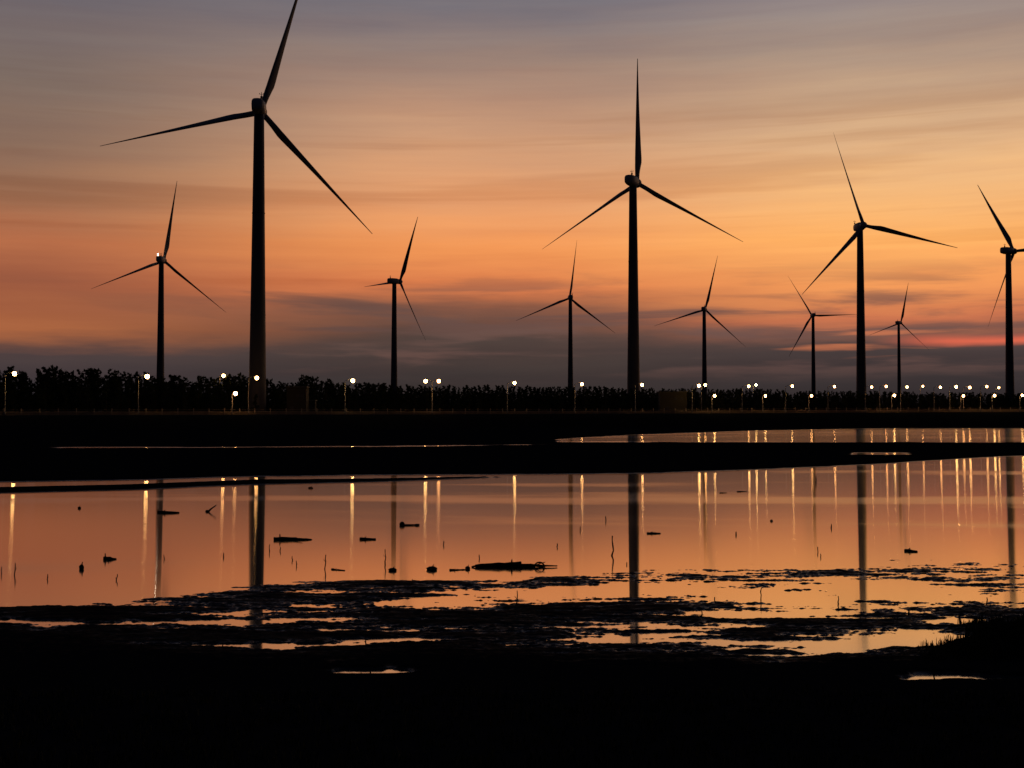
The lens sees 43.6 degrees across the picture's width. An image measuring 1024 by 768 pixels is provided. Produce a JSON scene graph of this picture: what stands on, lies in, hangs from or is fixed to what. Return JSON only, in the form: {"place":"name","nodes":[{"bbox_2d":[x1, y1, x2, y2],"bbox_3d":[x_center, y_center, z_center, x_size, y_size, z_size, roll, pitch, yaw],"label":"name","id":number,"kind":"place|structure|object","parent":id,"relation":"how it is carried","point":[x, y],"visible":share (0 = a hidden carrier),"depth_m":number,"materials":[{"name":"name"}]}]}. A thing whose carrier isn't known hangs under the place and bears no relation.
{"place":"outdoors","nodes":[
{"label":"outdoors","id":0,"kind":"place"},
{"bbox_2d":[0,412,1023,767],"bbox_3d":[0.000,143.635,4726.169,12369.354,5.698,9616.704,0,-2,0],"label":"ground","id":1,"kind":"structure","parent":0,"point":[88,652],"depth_m":7.92,"materials":[{"name":"black soil"}]},
{"bbox_2d":[4,371,16,414],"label":"street lamp","id":2,"kind":"object","parent":1,"relation":"on","point":[14,373],"visible":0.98,"depth_m":283.24,"materials":[{"name":"metal"}]},
{"bbox_2d":[138,374,149,414],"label":"street lamp","id":3,"kind":"object","parent":1,"relation":"on","point":[146,376],"visible":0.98,"depth_m":299.12,"materials":[{"name":"metal"}]},
{"bbox_2d":[94,183,223,386],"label":"wind turbine","id":4,"kind":"object","parent":1,"relation":"on","point":[161,260],"visible":0.91,"depth_m":676.27,"materials":[{"name":"metal"}]},
{"bbox_2d":[231,391,237,414],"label":"street lamp","id":5,"kind":"object","parent":1,"relation":"on","point":[235,393],"visible":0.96,"depth_m":307.68,"materials":[{"name":"metal"}]},
{"bbox_2d":[101,0,370,410],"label":"wind turbine","id":6,"kind":"object","parent":1,"relation":"on","point":[257,352],"visible":0.94,"depth_m":331.13,"materials":[{"name":"paint"}]},
{"bbox_2d":[248,375,258,414],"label":"street lamp","id":7,"kind":"object","parent":1,"relation":"on","point":[256,377],"visible":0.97,"depth_m":310.14,"materials":[{"name":"metal"}]},
{"bbox_2d":[286,386,309,410],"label":"control building","id":8,"kind":"structure","parent":1,"relation":"on","point":[297,398],"depth_m":327.41,"materials":[{"name":"metal"}]},
{"bbox_2d":[309,400,316,410],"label":"control building","id":9,"kind":"structure","parent":1,"relation":"on","point":[312,405],"depth_m":331.91,"materials":[{"name":"metal"}]},
{"bbox_2d":[365,217,423,401],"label":"wind turbine","id":10,"kind":"object","parent":1,"relation":"on","point":[393,281],"visible":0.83,"depth_m":781.72,"materials":[{"name":"metal"}]},
{"bbox_2d":[424,379,440,413],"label":"street lamp","id":11,"kind":"object","parent":1,"relation":"on","point":[425,380],"visible":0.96,"depth_m":339.07,"materials":[{"name":"metal"}]},
{"bbox_2d":[507,381,515,413],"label":"street lamp","id":12,"kind":"object","parent":1,"relation":"on","point":[514,382],"visible":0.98,"depth_m":350.31,"materials":[{"name":"metal"}]},
{"bbox_2d":[0,364,1023,411],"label":"tree belt","id":13,"kind":"object","parent":1,"relation":"on","point":[54,392],"visible":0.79,"depth_m":361.98,"materials":[{"name":"black plant"}]},
{"bbox_2d":[0,407,1023,414],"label":"guard rail","id":14,"kind":"object","parent":1,"relation":"on","point":[224,412],"visible":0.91,"depth_m":347.86,"materials":[{"name":"metal"}]},
{"bbox_2d":[516,242,614,407],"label":"wind turbine","id":15,"kind":"object","parent":1,"relation":"on","point":[570,351],"visible":0.9,"depth_m":939.36,"materials":[{"name":"metal"}]},
{"bbox_2d":[544,59,742,399],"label":"wind turbine","id":16,"kind":"object","parent":1,"relation":"on","point":[633,182],"visible":0.94,"depth_m":439.00,"materials":[{"name":"metal"}]},
{"bbox_2d":[657,391,687,410],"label":"control building","id":17,"kind":"structure","parent":1,"relation":"on","point":[670,400],"depth_m":381.01,"materials":[{"name":"metal"}]},
{"bbox_2d":[655,256,739,402],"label":"wind turbine","id":18,"kind":"object","parent":1,"relation":"on","point":[703,310],"visible":0.88,"depth_m":996.57,"materials":[{"name":"metal"}]},
{"bbox_2d":[701,383,706,410],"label":"street lamp","id":19,"kind":"object","parent":1,"relation":"on","point":[701,394],"visible":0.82,"depth_m":391.95,"materials":[{"name":"metal"}]},
{"bbox_2d":[785,384,793,412],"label":"street lamp","id":20,"kind":"object","parent":1,"relation":"on","point":[785,395],"visible":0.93,"depth_m":378.67,"materials":[{"name":"metal"}]},
{"bbox_2d":[789,278,856,393],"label":"wind turbine","id":21,"kind":"object","parent":1,"relation":"on","point":[813,374],"visible":0.88,"depth_m":1175.89,"materials":[{"name":"metal"}]},
{"bbox_2d":[803,136,956,395],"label":"wind turbine","id":22,"kind":"object","parent":1,"relation":"on","point":[860,227],"visible":0.94,"depth_m":561.97,"materials":[{"name":"metal"}]},
{"bbox_2d":[879,384,887,411],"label":"street lamp","id":23,"kind":"object","parent":1,"relation":"on","point":[879,395],"visible":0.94,"depth_m":388.41,"materials":[{"name":"metal"}]},
{"bbox_2d":[868,286,928,393],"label":"wind turbine","id":24,"kind":"object","parent":1,"relation":"on","point":[897,323],"visible":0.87,"depth_m":1347.64,"materials":[{"name":"metal"}]},
{"bbox_2d":[900,385,908,411],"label":"street lamp","id":25,"kind":"object","parent":1,"relation":"on","point":[900,395],"visible":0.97,"depth_m":389.45,"materials":[{"name":"metal"}]},
{"bbox_2d":[949,385,957,411],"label":"street lamp","id":26,"kind":"object","parent":1,"relation":"on","point":[949,395],"visible":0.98,"depth_m":392.05,"materials":[{"name":"metal"}]},
{"bbox_2d":[963,386,970,411],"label":"street lamp","id":27,"kind":"object","parent":1,"relation":"on","point":[963,397],"visible":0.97,"depth_m":392.71,"materials":[{"name":"metal"}]},
{"bbox_2d":[916,609,1023,660],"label":"shore grass","id":28,"kind":"structure","parent":1,"relation":"on","point":[987,633],"depth_m":7.83,"materials":[{"name":"black plant"}]},
{"bbox_2d":[980,385,987,411],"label":"street lamp","id":29,"kind":"object","parent":1,"relation":"on","point":[980,396],"visible":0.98,"depth_m":393.65,"materials":[{"name":"metal"}]},
{"bbox_2d":[978,186,1023,399],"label":"wind turbine","id":30,"kind":"object","parent":1,"relation":"on","point":[1011,251],"visible":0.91,"depth_m":643.88,"materials":[{"name":"metal"}]},
{"bbox_2d":[0,428,1023,679],"bbox_3d":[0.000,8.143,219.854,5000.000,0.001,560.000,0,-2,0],"label":"water","id":31,"kind":"structure","parent":0,"point":[950,514],"depth_m":15.69,"materials":[{"name":"orange liquid"}]},
{"bbox_2d":[103,553,116,559],"bbox_3d":[-4.132,1.779,13.093,0.131,0.087,0.167,0,-2,0],"label":"driftwood","id":32,"kind":"object","parent":31,"relation":"on","point":[107,558],"visible":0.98,"depth_m":13.13,"materials":[{"name":"brown wood"}]},
{"bbox_2d":[157,510,178,512],"bbox_3d":[-5.351,1.992,19.917,0.337,0.076,0.072,0,-2,-2],"label":"driftwood","id":33,"kind":"object","parent":31,"relation":"on","point":[164,511],"visible":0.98,"depth_m":19.91,"materials":[{"name":"brown wood"}]},
{"bbox_2d":[274,534,311,539],"bbox_3d":[-2.627,1.844,15.297,0.453,0.097,0.169,0,-2,0],"label":"driftwood","id":34,"kind":"object","parent":31,"relation":"on","point":[285,538],"visible":0.98,"depth_m":15.33,"materials":[{"name":"brown wood"}]},
{"bbox_2d":[360,537,375,539],"bbox_3d":[-1.734,1.856,15.386,0.197,0.052,0.054,0,-2,0],"label":"driftwood","id":35,"kind":"object","parent":31,"relation":"on","point":[363,538],"visible":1,"depth_m":15.38,"materials":[{"name":"brown wood"}]},
{"bbox_2d":[399,522,419,525],"bbox_3d":[-1.403,1.920,17.509,0.275,0.077,0.065,0,-2,0],"label":"driftwood","id":36,"kind":"object","parent":31,"relation":"on","point":[402,524],"visible":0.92,"depth_m":17.50,"materials":[{"name":"brown wood"}]},
{"bbox_2d":[426,564,436,569],"bbox_3d":[-0.765,1.753,12.216,0.109,0.068,0.085,0,-2,0],"label":"driftwood","id":37,"kind":"object","parent":31,"relation":"on","point":[433,567],"visible":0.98,"depth_m":12.19,"materials":[{"name":"brown wood"}]},
{"bbox_2d":[471,559,556,567],"bbox_3d":[0.024,1.750,12.464,0.837,0.091,0.106,0,-2,0],"label":"driftwood","id":38,"kind":"object","parent":31,"relation":"on","point":[511,564],"visible":0.99,"depth_m":12.43,"materials":[{"name":"brown wood"}]},
{"bbox_2d":[904,548,917,551],"bbox_3d":[4.355,1.814,13.967,0.147,0.050,0.048,-1,-2,40],"label":"driftwood","id":39,"kind":"object","parent":31,"relation":"on","point":[909,550],"visible":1,"depth_m":13.96,"materials":[{"name":"brown wood"}]},
{"bbox_2d":[0,681,1023,767],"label":"bank grass","id":40,"kind":"structure","parent":0,"point":[803,730],"depth_m":5.53,"materials":[{"name":"black plant"}]},
{"bbox_2d":[0,0,1023,411],"label":"sky","id":41,"kind":"structure","parent":0,"point":[500,126],"materials":[{"name":"orange"}]}
]}

